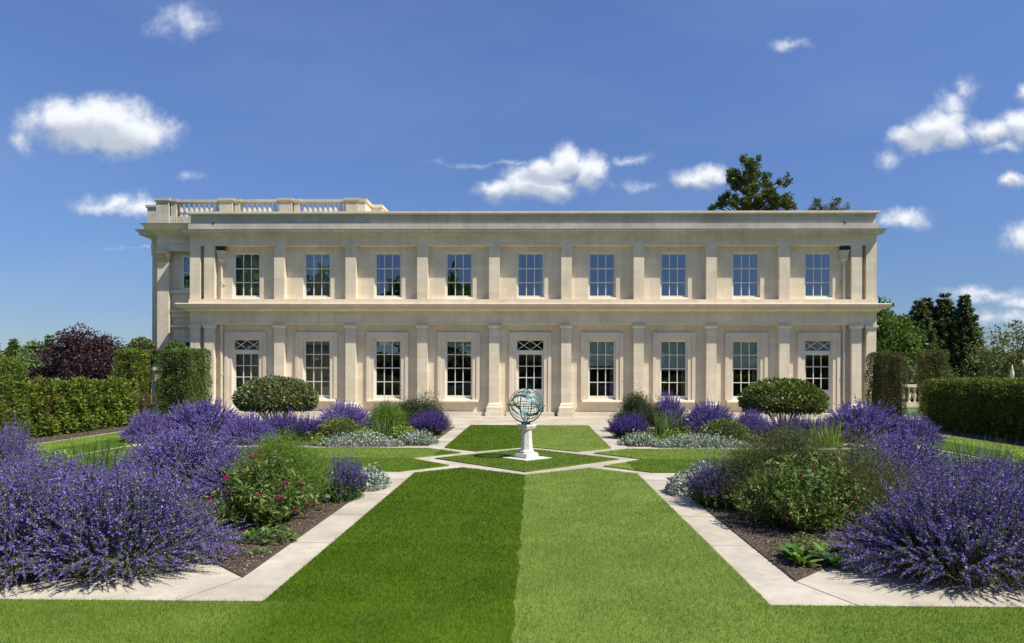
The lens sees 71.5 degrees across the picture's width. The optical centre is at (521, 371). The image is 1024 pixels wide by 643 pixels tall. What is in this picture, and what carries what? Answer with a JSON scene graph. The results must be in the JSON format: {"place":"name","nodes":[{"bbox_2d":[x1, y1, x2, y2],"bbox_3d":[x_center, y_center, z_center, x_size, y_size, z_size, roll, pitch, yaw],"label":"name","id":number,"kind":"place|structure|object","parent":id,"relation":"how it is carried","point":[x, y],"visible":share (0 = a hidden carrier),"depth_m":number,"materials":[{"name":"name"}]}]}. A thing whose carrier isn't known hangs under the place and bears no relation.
{"place":"outdoors","nodes":[
{"label":"outdoors","id":0,"kind":"place"},
{"bbox_2d":[0,429,180,459],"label":"lawn","id":1,"kind":"structure","parent":0,"point":[88,440],"depth_m":17.73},
{"bbox_2d":[116,405,173,441],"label":"catmint","id":2,"kind":"object","parent":1,"relation":"on","point":[146,419],"visible":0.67,"depth_m":18.31,"materials":[{"name":"purple plant"}]},
{"bbox_2d":[109,347,152,413],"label":"yew block","id":3,"kind":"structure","parent":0,"point":[133,362],"depth_m":28.64,"materials":[{"name":"green plant"}]},
{"bbox_2d":[154,347,213,419],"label":"yew block","id":4,"kind":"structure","parent":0,"point":[183,374],"depth_m":26.38,"materials":[{"name":"green plant"}]},
{"bbox_2d":[59,447,460,471],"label":"lawn","id":5,"kind":"structure","parent":0,"point":[399,460],"depth_m":15.02,"materials":[{"name":"plant"}]},
{"bbox_2d":[0,599,1023,642],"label":"lawn","id":6,"kind":"structure","parent":0,"point":[816,621],"depth_m":5.14,"materials":[{"name":"plant"}]},
{"bbox_2d":[0,412,1023,606],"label":"paving","id":7,"kind":"structure","parent":0,"point":[771,582],"depth_m":6.39,"materials":[{"name":"stone"}]},
{"bbox_2d":[126,336,157,412],"bbox_3d":[-16.035,0.151,30.076,1.394,3.320,1.387,0,0,1],"label":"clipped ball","id":8,"kind":"object","parent":7,"relation":"on","point":[146,343],"visible":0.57,"depth_m":29.88,"materials":[{"name":"green plant"}]},
{"bbox_2d":[72,477,376,577],"bbox_3d":[-3.931,1.852,10.944,8.627,0.052,4.313,0,0,46],"label":"flower bed","id":9,"kind":"object","parent":7,"relation":"on","point":[272,554],"visible":0.2,"depth_m":7.83,"materials":[{"name":"brown soil"}]},
{"bbox_2d":[0,451,101,590],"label":"catmint","id":10,"kind":"object","parent":9,"relation":"in","point":[19,496],"visible":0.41,"depth_m":6.37,"materials":[{"name":"purple plant"}]},
{"bbox_2d":[56,431,133,475],"bbox_3d":[-6.940,1.385,11.711,1.058,0.884,1.244,0,0,1],"label":"iris","id":11,"kind":"object","parent":9,"relation":"on","point":[107,463],"visible":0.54,"depth_m":11.64,"materials":[{"name":"green plant"}]},
{"bbox_2d":[0,444,249,588],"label":"catmint","id":12,"kind":"object","parent":9,"relation":"in","point":[137,526],"visible":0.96,"depth_m":6.37,"materials":[{"name":"purple plant"}]},
{"bbox_2d":[114,421,201,477],"bbox_3d":[-6.059,1.339,12.085,1.950,0.974,1.690,0,0,43],"label":"catmint","id":13,"kind":"object","parent":9,"relation":"on","point":[130,454],"visible":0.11,"depth_m":11.95,"materials":[{"name":"purple plant"}]},
{"bbox_2d":[108,422,246,488],"bbox_3d":[-5.342,1.315,11.390,2.600,1.025,2.253,0,0,1],"label":"catmint","id":14,"kind":"object","parent":9,"relation":"on","point":[205,446],"visible":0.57,"depth_m":11.10,"materials":[{"name":"purple plant"}]},
{"bbox_2d":[177,436,267,498],"bbox_3d":[-4.078,1.394,10.683,1.950,0.872,1.690,0,0,-14],"label":"catmint","id":15,"kind":"object","parent":9,"relation":"on","point":[206,483],"visible":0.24,"depth_m":10.35,"materials":[{"name":"purple plant"}]},
{"bbox_2d":[195,450,320,527],"bbox_3d":[-3.147,1.403,8.610,1.312,0.938,1.605,0,0,1],"label":"scabious","id":16,"kind":"object","parent":9,"relation":"on","point":[263,501],"visible":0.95,"depth_m":8.40,"materials":[{"name":"green plant"}]},
{"bbox_2d":[237,523,298,543],"bbox_3d":[-2.723,1.751,7.682,0.667,0.216,0.552,0,0,1],"label":"seedling","id":17,"kind":"object","parent":9,"relation":"on","point":[251,533],"visible":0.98,"depth_m":7.67,"materials":[{"name":"green plant"}]},
{"bbox_2d":[211,422,347,510],"bbox_3d":[-3.207,1.230,9.622,1.642,1.246,1.905,0,0,1],"label":"fennel","id":18,"kind":"object","parent":9,"relation":"on","point":[309,466],"visible":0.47,"depth_m":9.35,"materials":[{"name":"green plant"}]},
{"bbox_2d":[315,448,368,502],"bbox_3d":[-2.594,1.449,10.256,0.753,0.837,1.210,0,0,1],"label":"salvia","id":19,"kind":"object","parent":9,"relation":"on","point":[352,482],"visible":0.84,"depth_m":10.05,"materials":[{"name":"purple plant"}]},
{"bbox_2d":[358,462,391,489],"bbox_3d":[-2.371,1.641,11.297,0.631,0.381,0.966,0,0,1],"label":"lambs ear","id":20,"kind":"object","parent":9,"relation":"on","point":[381,479],"visible":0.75,"depth_m":11.21},
{"bbox_2d":[214,427,454,445],"bbox_3d":[-5.290,1.849,20.604,6.100,0.052,6.100,0,0,1],"label":"flower bed","id":21,"kind":"object","parent":7,"relation":"on","point":[437,436],"visible":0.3,"depth_m":18.03,"materials":[{"name":"brown soil"}]},
{"bbox_2d":[213,410,279,444],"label":"catmint","id":22,"kind":"object","parent":21,"relation":"on","point":[244,426],"visible":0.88,"depth_m":17.78,"materials":[{"name":"purple plant"}]},
{"bbox_2d":[260,407,326,440],"bbox_3d":[-6.214,1.373,19.021,2.092,0.994,1.252,0,0,1],"label":"salvia","id":23,"kind":"object","parent":21,"relation":"on","point":[306,426],"visible":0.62,"depth_m":18.77,"materials":[{"name":"purple plant"}]},
{"bbox_2d":[314,417,362,442],"bbox_3d":[-4.772,1.524,18.637,1.273,0.684,1.186,0,0,1],"label":"box mound","id":24,"kind":"object","parent":21,"relation":"on","point":[332,426],"visible":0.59,"depth_m":18.35,"materials":[{"name":"green plant"}]},
{"bbox_2d":[313,428,404,446],"bbox_3d":[-3.990,1.609,17.525,2.345,0.439,0.816,0,0,1],"label":"lambs ear","id":25,"kind":"object","parent":21,"relation":"on","point":[338,440],"visible":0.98,"depth_m":17.40},
{"bbox_2d":[365,396,410,428],"bbox_3d":[-4.035,1.220,21.653,1.492,1.242,1.536,0,0,-14],"label":"fennel","id":26,"kind":"object","parent":21,"relation":"on","point":[388,412],"visible":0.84,"depth_m":21.44,"materials":[{"name":"green plant"}]},
{"bbox_2d":[393,427,439,444],"bbox_3d":[-2.665,1.627,18.050,1.210,0.409,0.932,0,0,1],"label":"lambs ear","id":27,"kind":"object","parent":21,"relation":"on","point":[413,436],"visible":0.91,"depth_m":17.92},
{"bbox_2d":[390,384,453,429],"bbox_3d":[-3.280,1.115,22.396,2.226,1.469,1.892,0,0,29],"label":"fennel","id":28,"kind":"object","parent":21,"relation":"on","point":[426,404],"visible":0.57,"depth_m":22.09,"materials":[{"name":"green plant"}]},
{"bbox_2d":[404,407,450,434],"bbox_3d":[-2.676,1.406,20.542,1.380,0.931,1.205,0,0,1],"label":"salvia","id":29,"kind":"object","parent":21,"relation":"on","point":[434,422],"visible":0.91,"depth_m":20.31,"materials":[{"name":"purple plant"}]},
{"bbox_2d":[135,198,891,416],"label":"country house","id":30,"kind":"structure","parent":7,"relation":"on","point":[365,302],"depth_m":29.68,"materials":[{"name":"stone"}]},
{"bbox_2d":[182,255,189,289],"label":"window","id":31,"kind":"structure","parent":30,"relation":"in","point":[185,258],"depth_m":30.49,"materials":[{"name":"beige paint"}]},
{"bbox_2d":[232,253,259,298],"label":"window","id":32,"kind":"structure","parent":30,"relation":"in","point":[234,257],"depth_m":30.09,"materials":[{"name":"beige paint"}]},
{"bbox_2d":[233,351,258,410],"bbox_3d":[-11.604,0.401,30.097,1.160,2.560,0.155,0,0,1],"label":"door","id":33,"kind":"structure","parent":30,"relation":"in","point":[234,352],"depth_m":30.08,"materials":[{"name":"beige paint"}]},
{"bbox_2d":[303,253,330,298],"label":"window","id":34,"kind":"structure","parent":30,"relation":"in","point":[309,254],"depth_m":30.04,"materials":[{"name":"beige paint"}]},
{"bbox_2d":[304,340,336,402],"bbox_3d":[-8.610,-0.017,29.918,1.680,2.650,0.410,0,0,1],"label":"window","id":35,"kind":"structure","parent":30,"relation":"in","point":[323,398],"depth_m":30.04,"materials":[{"name":"beige paint"}]},
{"bbox_2d":[366,340,407,402],"bbox_3d":[-5.616,-0.010,29.866,1.680,2.650,0.410,0,0,1],"label":"window","id":36,"kind":"structure","parent":30,"relation":"in","point":[376,342],"depth_m":29.98,"materials":[{"name":"beige paint"}]},
{"bbox_2d":[374,253,401,298],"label":"window","id":37,"kind":"structure","parent":30,"relation":"in","point":[400,254],"depth_m":29.99,"materials":[{"name":"beige paint"}]},
{"bbox_2d":[445,253,472,298],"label":"window","id":38,"kind":"structure","parent":30,"relation":"in","point":[447,271],"depth_m":29.93,"materials":[{"name":"beige paint"}]},
{"bbox_2d":[440,340,478,402],"bbox_3d":[-2.621,-0.004,29.822,1.680,2.650,0.425,0,0,1],"label":"window","id":39,"kind":"structure","parent":30,"relation":"in","point":[455,398],"depth_m":29.92,"materials":[{"name":"beige paint"}]},
{"bbox_2d":[516,351,543,411],"bbox_3d":[0.375,0.428,29.913,1.160,2.560,0.110,0,0,1],"label":"door","id":40,"kind":"structure","parent":30,"relation":"in","point":[540,391],"depth_m":29.89,"materials":[{"name":"beige paint"}]},
{"bbox_2d":[517,252,543,298],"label":"window","id":41,"kind":"structure","parent":30,"relation":"in","point":[541,275],"depth_m":29.89,"materials":[{"name":"beige paint"}]},
{"bbox_2d":[588,252,615,298],"bbox_3d":[3.380,-3.996,29.896,1.160,1.980,0.420,0,0,1],"label":"window","id":42,"kind":"structure","parent":30,"relation":"in","point":[590,254],"depth_m":29.84,"materials":[{"name":"beige paint"}]},
{"bbox_2d":[582,340,622,403],"bbox_3d":[3.369,0.009,29.806,1.680,2.650,0.600,0,0,1],"label":"window","id":43,"kind":"structure","parent":30,"relation":"in","point":[600,352],"depth_m":29.85,"materials":[{"name":"beige paint"}]},
{"bbox_2d":[660,252,687,298],"bbox_3d":[6.374,-3.989,29.845,1.160,1.980,0.420,0,0,1],"label":"window","id":44,"kind":"structure","parent":30,"relation":"in","point":[661,253],"depth_m":29.77,"materials":[{"name":"beige paint"}]},
{"bbox_2d":[654,340,694,403],"bbox_3d":[6.364,0.016,29.755,1.680,2.650,0.600,0,0,1],"label":"window","id":45,"kind":"structure","parent":30,"relation":"in","point":[673,353],"depth_m":29.84,"materials":[{"name":"beige paint"}]},
{"bbox_2d":[726,340,758,403],"bbox_3d":[9.359,0.023,29.703,1.680,2.650,0.600,0,0,1],"label":"window","id":46,"kind":"structure","parent":30,"relation":"in","point":[745,353],"depth_m":29.79,"materials":[{"name":"beige paint"}]},
{"bbox_2d":[732,252,759,298],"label":"window","id":47,"kind":"structure","parent":30,"relation":"in","point":[754,254],"depth_m":29.72,"materials":[{"name":"beige paint"}]},
{"bbox_2d":[805,352,831,412],"bbox_3d":[12.353,0.454,29.706,1.160,2.560,0.110,0,0,1],"label":"door","id":48,"kind":"structure","parent":30,"relation":"in","point":[829,391],"depth_m":29.67,"materials":[{"name":"beige paint"}]},
{"bbox_2d":[805,252,832,298],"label":"window","id":49,"kind":"structure","parent":30,"relation":"in","point":[826,254],"depth_m":29.68,"materials":[{"name":"beige paint"}]},
{"bbox_2d":[20,424,1023,578],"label":"mulch","id":50,"kind":"object","parent":7,"relation":"on","point":[340,504],"visible":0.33,"depth_m":8.20,"materials":[{"name":"brown soil"}]},
{"bbox_2d":[167,416,971,528],"bbox_3d":[0.114,1.654,15.078,18.996,0.538,16.749,0,0,1],"label":"ground cover","id":51,"kind":"object","parent":7,"relation":"on","point":[687,428],"visible":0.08,"depth_m":18.66,"materials":[{"name":"green plant"}]},
{"bbox_2d":[603,427,863,447],"bbox_3d":[5.709,1.874,20.415,6.100,0.052,6.100,0,0,1],"label":"flower bed","id":52,"kind":"object","parent":7,"relation":"on","point":[632,445],"visible":0.2,"depth_m":17.91,"materials":[{"name":"brown soil"}]},
{"bbox_2d":[606,410,651,437],"bbox_3d":[3.007,1.472,19.833,1.324,0.857,1.315,0,0,1],"label":"salvia","id":53,"kind":"object","parent":52,"relation":"on","point":[618,428],"visible":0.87,"depth_m":19.60,"materials":[{"name":"purple plant"}]},
{"bbox_2d":[606,380,668,429],"bbox_3d":[3.549,1.029,21.820,1.823,1.678,1.849,0,0,-32],"label":"fennel","id":54,"kind":"object","parent":52,"relation":"on","point":[638,404],"visible":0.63,"depth_m":21.58,"materials":[{"name":"green plant"}]},
{"bbox_2d":[616,429,659,445],"bbox_3d":[2.968,1.641,17.955,1.181,0.404,0.905,0,0,1],"label":"lambs ear","id":55,"kind":"object","parent":52,"relation":"on","point":[633,438],"visible":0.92,"depth_m":17.83},
{"bbox_2d":[652,409,685,437],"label":"iris","id":56,"kind":"object","parent":52,"relation":"on","point":[670,426],"visible":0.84,"depth_m":20.05,"materials":[{"name":"green plant"}]},
{"bbox_2d":[652,429,749,447],"bbox_3d":[4.410,1.623,17.373,2.444,0.447,0.833,0,0,1],"label":"lambs ear","id":57,"kind":"object","parent":52,"relation":"on","point":[706,441],"visible":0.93,"depth_m":17.28},
{"bbox_2d":[697,418,751,443],"bbox_3d":[5.269,1.543,18.407,1.402,0.689,1.274,0,0,1],"label":"box mound","id":58,"kind":"object","parent":52,"relation":"on","point":[729,429],"visible":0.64,"depth_m":18.11,"materials":[{"name":"green plant"}]},
{"bbox_2d":[755,409,843,443],"bbox_3d":[7.233,1.446,18.583,2.328,0.932,1.294,0,0,1],"label":"salvia","id":59,"kind":"object","parent":52,"relation":"on","point":[806,422],"visible":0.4,"depth_m":18.44,"materials":[{"name":"purple plant"}]},
{"bbox_2d":[808,418,845,447],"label":"iris","id":60,"kind":"object","parent":52,"relation":"on","point":[827,431],"visible":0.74,"depth_m":17.37,"materials":[{"name":"green plant"}]},
{"bbox_2d":[666,477,873,581],"bbox_3d":[5.516,1.873,9.256,6.100,0.052,6.100,0,0,1],"label":"flower bed","id":61,"kind":"object","parent":7,"relation":"on","point":[760,551],"visible":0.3,"depth_m":7.93,"materials":[{"name":"brown soil"}]},
{"bbox_2d":[665,466,695,496],"bbox_3d":[2.465,1.642,10.819,0.579,0.400,0.879,0,0,1],"label":"lambs ear","id":62,"kind":"object","parent":61,"relation":"on","point":[681,484],"visible":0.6,"depth_m":10.73},
{"bbox_2d":[684,441,748,507],"bbox_3d":[2.776,1.431,9.889,0.994,0.932,1.166,0,0,1],"label":"salvia","id":63,"kind":"object","parent":61,"relation":"on","point":[694,485],"visible":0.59,"depth_m":9.72,"materials":[{"name":"purple plant"}]},
{"bbox_2d":[689,412,855,514],"bbox_3d":[3.343,1.191,9.499,2.314,1.346,2.005,0,0,1],"label":"fennel","id":64,"kind":"object","parent":61,"relation":"on","point":[793,442],"visible":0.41,"depth_m":9.36,"materials":[{"name":"green plant"}]},
{"bbox_2d":[729,445,885,532],"bbox_3d":[3.360,1.370,8.411,1.705,1.031,1.680,0,0,1],"label":"scabious","id":65,"kind":"object","parent":61,"relation":"on","point":[792,505],"visible":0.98,"depth_m":8.20,"materials":[{"name":"green plant"}]},
{"bbox_2d":[771,541,856,567],"bbox_3d":[2.838,1.759,6.828,0.695,0.169,0.633,0,0,1],"label":"leafy plant","id":66,"kind":"object","parent":61,"relation":"on","point":[799,555],"visible":0.94,"depth_m":6.83,"materials":[{"name":"green plant"}]},
{"bbox_2d":[786,416,923,520],"bbox_3d":[4.181,1.208,8.875,1.948,1.337,1.691,0,0,1],"label":"fennel","id":67,"kind":"object","parent":61,"relation":"on","point":[875,487],"visible":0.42,"depth_m":8.73,"materials":[{"name":"green plant"}]},
{"bbox_2d":[841,434,931,506],"bbox_3d":[5.038,1.363,9.950,1.802,0.974,2.080,0,0,19],"label":"catmint","id":68,"kind":"object","parent":61,"relation":"on","point":[902,458],"visible":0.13,"depth_m":9.70,"materials":[{"name":"purple plant"}]},
{"bbox_2d":[844,422,960,479],"bbox_3d":[5.981,1.330,11.259,2.253,1.046,2.600,0,0,34],"label":"catmint","id":69,"kind":"object","parent":61,"relation":"on","point":[923,456],"visible":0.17,"depth_m":11.01,"materials":[{"name":"purple plant"}]},
{"bbox_2d":[817,459,1023,599],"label":"catmint","id":70,"kind":"object","parent":61,"relation":"on","point":[936,528],"visible":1,"depth_m":6.22,"materials":[{"name":"purple plant"}]},
{"bbox_2d":[934,434,1016,471],"bbox_3d":[7.173,1.407,11.208,1.062,0.902,1.073,0,0,1],"label":"iris","id":71,"kind":"object","parent":61,"relation":"on","point":[997,451],"visible":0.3,"depth_m":11.17,"materials":[{"name":"green plant"}]},
{"bbox_2d":[915,348,948,414],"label":"yew block","id":72,"kind":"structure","parent":7,"relation":"on","point":[931,367],"depth_m":30.29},
{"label":"flower bed","id":73,"kind":"structure","parent":7,"relation":"on","visible":0},
{"bbox_2d":[145,393,245,439],"bbox_3d":[-8.637,1.187,19.350,2.845,1.267,2.778,0,0,1],"label":"catmint","id":74,"kind":"object","parent":73,"relation":"on","point":[193,416],"visible":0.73,"depth_m":18.94,"materials":[{"name":"purple plant"}]},
{"bbox_2d":[231,375,320,419],"bbox_3d":[-7.776,0.960,22.530,2.715,1.749,2.553,0,0,1],"label":"dome shrub","id":75,"kind":"object","parent":73,"relation":"on","point":[247,392],"visible":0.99,"depth_m":21.84,"materials":[{"name":"green plant"}]},
{"bbox_2d":[311,397,373,426],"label":"catmint","id":76,"kind":"object","parent":73,"relation":"on","point":[353,413],"visible":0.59,"depth_m":22.48,"materials":[{"name":"purple plant"}]},
{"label":"flower bed","id":77,"kind":"structure","parent":7,"relation":"on","visible":0},
{"bbox_2d":[0,412,48,472],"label":"catmint","id":78,"kind":"object","parent":77,"relation":"on","point":[9,444],"visible":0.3,"depth_m":10.33,"materials":[{"name":"purple plant"}]},
{"bbox_2d":[0,446,103,489],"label":"catmint","id":79,"kind":"object","parent":77,"relation":"on","point":[67,465],"visible":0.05,"depth_m":8.72,"materials":[{"name":"purple plant"}]},
{"bbox_2d":[44,454,204,520],"bbox_3d":[-4.554,1.364,7.832,1.850,0.930,2.241,0,0,39],"label":"catmint","id":80,"kind":"object","parent":77,"relation":"on","point":[100,478],"visible":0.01,"depth_m":7.82,"materials":[{"name":"purple plant"}]},
{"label":"flower bed","id":81,"kind":"structure","parent":7,"relation":"on","visible":0},
{"bbox_2d":[874,443,1023,527],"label":"catmint","id":82,"kind":"object","parent":81,"relation":"on","point":[965,467],"visible":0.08,"depth_m":7.71,"materials":[{"name":"purple plant"}]},
{"bbox_2d":[965,460,1023,571],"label":"catmint","id":83,"kind":"object","parent":81,"relation":"on","point":[1012,486],"visible":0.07,"depth_m":6.67,"materials":[{"name":"purple plant"}]},
{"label":"flower bed","id":84,"kind":"structure","parent":7,"relation":"on","visible":0},
{"bbox_2d":[650,389,688,428],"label":"catmint","id":85,"kind":"object","parent":84,"relation":"on","point":[670,405],"visible":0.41,"depth_m":22.04,"materials":[{"name":"purple plant"}]},
{"bbox_2d":[683,395,736,431],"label":"catmint","id":86,"kind":"object","parent":84,"relation":"on","point":[704,413],"visible":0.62,"depth_m":21.53,"materials":[{"name":"purple plant"}]},
{"bbox_2d":[732,407,771,434],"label":"catmint","id":87,"kind":"object","parent":84,"relation":"on","point":[750,420],"visible":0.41,"depth_m":20.11,"materials":[{"name":"purple plant"}]},
{"bbox_2d":[737,377,829,422],"bbox_3d":[8.181,1.010,22.265,2.803,1.714,2.509,0,0,1],"label":"dome shrub","id":88,"kind":"object","parent":84,"relation":"on","point":[754,396],"visible":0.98,"depth_m":21.56,"materials":[{"name":"green plant"}]},
{"bbox_2d":[814,393,909,442],"bbox_3d":[9.125,1.226,19.066,2.778,1.267,2.845,0,0,-35],"label":"catmint","id":89,"kind":"object","parent":84,"relation":"on","point":[872,418],"visible":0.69,"depth_m":18.62,"materials":[{"name":"purple plant"}]},
{"bbox_2d":[0,0,1023,384],"label":"sky","id":90,"kind":"structure","parent":0,"point":[909,111],"materials":[{"name":"blue"}]},
{"bbox_2d":[0,424,1023,642],"bbox_3d":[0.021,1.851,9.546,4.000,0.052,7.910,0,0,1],"label":"lawn","id":91,"kind":"structure","parent":0,"point":[455,582],"depth_m":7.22,"materials":[{"name":"plant"}]},
{"bbox_2d":[435,449,618,471],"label":"lawn","id":92,"kind":"structure","parent":0,"point":[523,463],"depth_m":14.54,"materials":[{"name":"plant"}]},
{"bbox_2d":[502,424,550,460],"bbox_3d":[0.115,1.495,14.980,0.740,0.765,0.740,0,0,-44],"label":"pedestal","id":93,"kind":"object","parent":92,"relation":"on","point":[527,452],"visible":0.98,"depth_m":14.88,"materials":[{"name":"white stone"}]},
{"bbox_2d":[507,388,544,423],"bbox_3d":[0.097,0.731,14.980,0.809,0.762,0.809,0,0,1],"label":"armillary sphere","id":94,"kind":"object","parent":93,"relation":"on","point":[529,395],"visible":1,"depth_m":14.93,"materials":[{"name":"teal metal"}]},
{"bbox_2d":[444,425,610,451],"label":"lawn","id":95,"kind":"structure","parent":0,"point":[507,445],"depth_m":19.02,"materials":[{"name":"plant"}]},
{"bbox_2d":[150,388,920,413],"bbox_3d":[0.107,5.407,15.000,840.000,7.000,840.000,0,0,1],"label":"ground","id":96,"kind":"structure","parent":0,"point":[910,409],"depth_m":36.39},
{"bbox_2d":[0,426,141,448],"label":"flower bed","id":97,"kind":"object","parent":96,"relation":"on","point":[63,438],"depth_m":20.05,"materials":[{"name":"brown soil"}]},
{"bbox_2d":[0,356,30,439],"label":"hedge block","id":98,"kind":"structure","parent":97,"relation":"on","point":[10,381],"depth_m":18.21,"materials":[{"name":"green plant"}]},
{"bbox_2d":[22,322,126,380],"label":"copper beech","id":99,"kind":"object","parent":96,"relation":"on","point":[86,355],"visible":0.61,"depth_m":59.22,"materials":[{"name":"purple plant"}]},
{"bbox_2d":[18,374,140,439],"bbox_3d":[-13.455,0.995,21.387,1.428,1.848,5.742,0,0,1],"label":"hedge","id":100,"kind":"object","parent":96,"relation":"on","point":[57,406],"visible":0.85,"depth_m":20.92,"materials":[{"name":"green plant"}]},
{"bbox_2d":[706,153,797,210],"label":"cedar","id":101,"kind":"object","parent":96,"relation":"on","point":[747,183],"visible":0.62,"depth_m":59.14,"materials":[{"name":"green plant"}]},
{"bbox_2d":[876,296,928,383],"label":"leafy tree","id":102,"kind":"object","parent":96,"relation":"on","point":[904,337],"visible":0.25,"depth_m":57.62,"materials":[{"name":"green plant"}]},
{"bbox_2d":[900,358,942,401],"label":"bushy tree","id":103,"kind":"object","parent":96,"relation":"on","point":[912,371],"visible":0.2,"depth_m":42.49,"materials":[{"name":"green plant"}]},
{"bbox_2d":[908,299,960,376],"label":"conifer","id":104,"kind":"object","parent":96,"relation":"on","point":[919,311],"visible":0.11,"depth_m":72.50,"materials":[{"name":"green plant"}]},
{"bbox_2d":[931,293,972,376],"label":"conifer","id":105,"kind":"object","parent":96,"relation":"on","point":[943,320],"visible":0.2,"depth_m":73.33,"materials":[{"name":"green plant"}]},
{"bbox_2d":[946,293,990,376],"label":"conifer","id":106,"kind":"object","parent":96,"relation":"on","point":[967,319],"visible":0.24,"depth_m":72.46,"materials":[{"name":"green plant"}]},
{"bbox_2d":[939,430,1023,445],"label":"flower bed","id":107,"kind":"object","parent":96,"relation":"on","point":[991,439],"depth_m":19.75,"materials":[{"name":"brown soil"}]},
{"bbox_2d":[919,375,1023,440],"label":"hedge","id":108,"kind":"object","parent":107,"relation":"on","point":[992,406],"visible":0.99,"depth_m":20.95,"materials":[{"name":"green plant"}]},
{"bbox_2d":[963,320,1023,377],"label":"airy tree","id":109,"kind":"object","parent":96,"relation":"on","point":[1017,362],"visible":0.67,"depth_m":44.45,"materials":[{"name":"green plant"}]},
{"bbox_2d":[594,449,989,472],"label":"lawn","id":110,"kind":"structure","parent":0,"point":[660,464],"depth_m":14.96,"materials":[{"name":"plant"}]},
{"bbox_2d":[864,350,909,420],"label":"yew block","id":111,"kind":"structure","parent":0,"point":[885,383],"depth_m":26.04,"materials":[{"name":"plant"}]},
{"bbox_2d":[831,426,1023,462],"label":"lawn","id":112,"kind":"structure","parent":0,"point":[946,446],"depth_m":17.30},
{"bbox_2d":[885,409,947,444],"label":"catmint","id":113,"kind":"object","parent":112,"relation":"on","point":[913,424],"visible":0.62,"depth_m":18.00,"materials":[{"name":"purple plant"}]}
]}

